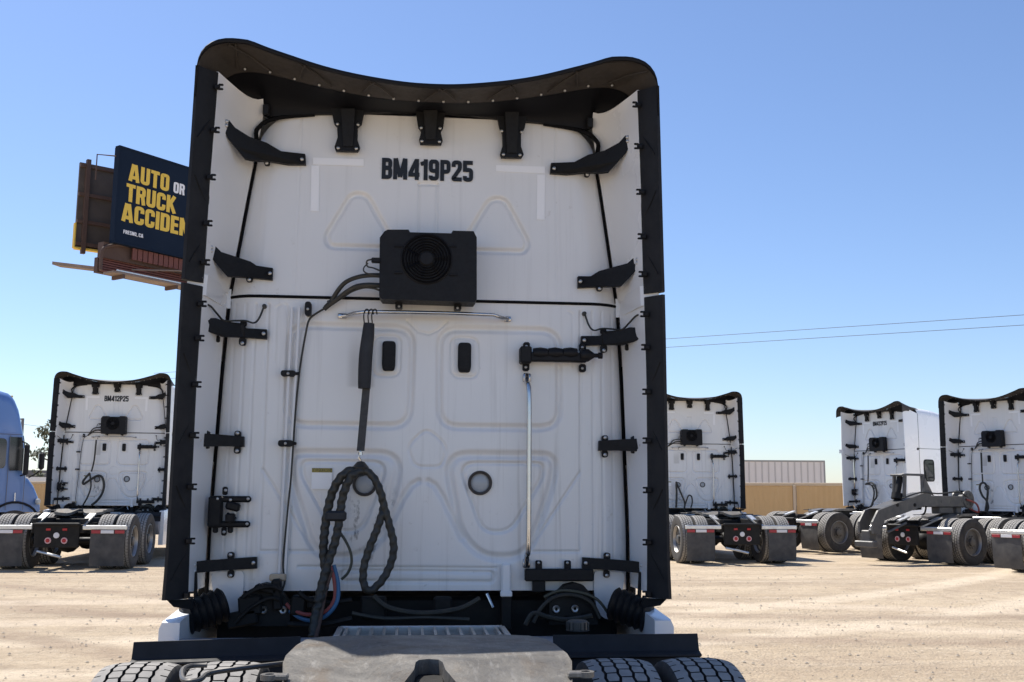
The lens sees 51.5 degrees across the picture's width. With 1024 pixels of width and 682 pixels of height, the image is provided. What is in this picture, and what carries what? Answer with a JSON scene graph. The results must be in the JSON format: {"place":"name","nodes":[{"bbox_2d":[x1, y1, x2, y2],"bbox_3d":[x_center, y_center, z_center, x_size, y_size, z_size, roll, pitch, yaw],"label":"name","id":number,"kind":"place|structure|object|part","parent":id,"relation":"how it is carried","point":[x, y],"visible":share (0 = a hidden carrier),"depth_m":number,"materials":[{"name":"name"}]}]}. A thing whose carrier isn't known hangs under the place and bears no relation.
{"place":"outdoors","nodes":[
{"label":"outdoors","id":0,"kind":"place"},
{"bbox_2d":[20,418,23,432],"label":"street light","id":1,"kind":"object","parent":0,"point":[22,421],"visible":0.24,"depth_m":69.89,"materials":[{"name":"grey metal"}]},
{"bbox_2d":[26,477,45,480],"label":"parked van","id":2,"kind":"object","parent":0,"point":[37,479],"depth_m":77.20,"materials":[{"name":"white paint"}]},
{"bbox_2d":[26,470,46,476],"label":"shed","id":3,"kind":"structure","parent":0,"point":[30,472],"depth_m":122.23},
{"bbox_2d":[25,481,854,515],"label":"perimeter wall","id":4,"kind":"structure","parent":0,"point":[763,499],"depth_m":47.95,"materials":[{"name":"beige concrete"}]},
{"bbox_2d":[0,535,1023,681],"bbox_3d":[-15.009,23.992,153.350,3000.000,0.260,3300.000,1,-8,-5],"label":"ground","id":5,"kind":"structure","parent":0,"point":[725,626],"depth_m":14.04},
{"bbox_2d":[0,391,44,515],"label":"semi truck","id":6,"kind":"object","parent":5,"relation":"on","point":[18,494],"visible":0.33,"depth_m":27.29,"materials":[{"name":"blue paint"}]},
{"bbox_3d":[-13.384,2.847,26.979,0.950,0.770,0.036,5,-9,-28],"label":"side window","id":7,"kind":"part","parent":6,"relation":"part of","materials":[{"name":"grey glass"}]},
{"label":"vent window","id":8,"kind":"part","parent":6,"relation":"part of","materials":[{"name":"grey glass"}]},
{"bbox_2d":[29,446,47,476],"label":"tree","id":9,"kind":"object","parent":5,"relation":"on","point":[36,453],"visible":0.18,"depth_m":81.76,"materials":[{"name":"green plant"}]},
{"bbox_2d":[33,419,49,445],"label":"tree","id":10,"kind":"object","parent":5,"relation":"on","point":[44,432],"visible":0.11,"depth_m":75.25,"materials":[{"name":"green plant"}]},
{"bbox_2d":[0,371,174,567],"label":"semi truck","id":11,"kind":"object","parent":5,"relation":"on","point":[108,472],"visible":0.89,"depth_m":23.47,"materials":[{"name":"white metal"}]},
{"bbox_2d":[52,145,188,290],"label":"billboard","id":12,"kind":"object","parent":5,"relation":"on","point":[129,224],"visible":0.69,"depth_m":48.53,"materials":[{"name":"blue plastic"}]},
{"bbox_2d":[91,38,745,681],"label":"semi truck","id":13,"kind":"object","parent":5,"relation":"on","point":[419,424],"visible":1,"depth_m":5.88,"materials":[{"name":"white paint"}]},
{"bbox_3d":[-1.764,0.405,6.278,0.020,0.610,0.410,1,-8,-5],"label":"sleeper window","id":14,"kind":"part","parent":13,"relation":"part of","materials":[{"name":"glass"}]},
{"bbox_3d":[0.698,0.456,6.512,0.020,0.610,0.410,1,-8,-5],"label":"sleeper window","id":15,"kind":"part","parent":13,"relation":"part of","materials":[{"name":"glass"}]},
{"bbox_2d":[2,571,1019,681],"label":"gravel stones","id":16,"kind":"object","parent":5,"relation":"on","point":[678,594],"visible":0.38,"depth_m":13.03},
{"bbox_2d":[667,391,796,562],"bbox_3d":[4.366,3.466,27.692,3.100,4.084,9.484,1,-8,-7],"label":"semi truck","id":17,"kind":"object","parent":5,"relation":"on","point":[706,475],"visible":0.78,"depth_m":26.66,"materials":[{"name":"white metal"}]},
{"bbox_2d":[745,460,825,499],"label":"box trailer","id":18,"kind":"object","parent":5,"relation":"on","point":[784,471],"visible":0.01,"depth_m":65.90,"materials":[{"name":"grey metal"}]},
{"bbox_2d":[766,401,958,551],"bbox_3d":[11.434,3.920,30.730,9.484,4.084,3.100,5,-9,-27],"label":"semi truck","id":19,"kind":"object","parent":5,"relation":"on","point":[882,444],"visible":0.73,"depth_m":29.76,"materials":[{"name":"white metal"}]},
{"bbox_3d":[11.573,3.594,29.441,0.410,0.610,0.023,5,-9,-27],"label":"sleeper window","id":20,"kind":"part","parent":19,"relation":"part of","materials":[{"name":"grey glass"}]},
{"bbox_2d":[860,388,1023,565],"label":"semi truck","id":21,"kind":"object","parent":5,"relation":"on","point":[982,449],"visible":0.85,"depth_m":25.86,"materials":[{"name":"white metal"}]},
{"bbox_2d":[855,473,979,547],"bbox_3d":[9.332,3.865,24.316,3.911,1.625,0.560,6,-10,-32],"label":"tow boom","id":22,"kind":"object","parent":21,"relation":"on","point":[900,503],"visible":1,"depth_m":23.93,"materials":[{"name":"grey paint"}]},
{"bbox_2d":[990,519,1023,571],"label":"semi truck","id":23,"kind":"object","parent":5,"relation":"on","point":[1008,545],"visible":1,"depth_m":20.92,"materials":[{"name":"black rubber"}]},
{"bbox_2d":[0,0,1023,482],"label":"sky","id":24,"kind":"structure","parent":0,"point":[827,164],"materials":[{"name":"blue"}]},
{"bbox_2d":[163,315,1017,372],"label":"power cable","id":25,"kind":"object","parent":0,"point":[832,327],"visible":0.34,"depth_m":64.55,"materials":[{"name":"grey plastic"}]},
{"bbox_2d":[171,325,1019,378],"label":"power cable","id":26,"kind":"object","parent":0,"point":[838,336],"visible":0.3,"depth_m":64.67,"materials":[{"name":"grey plastic"}]}
]}

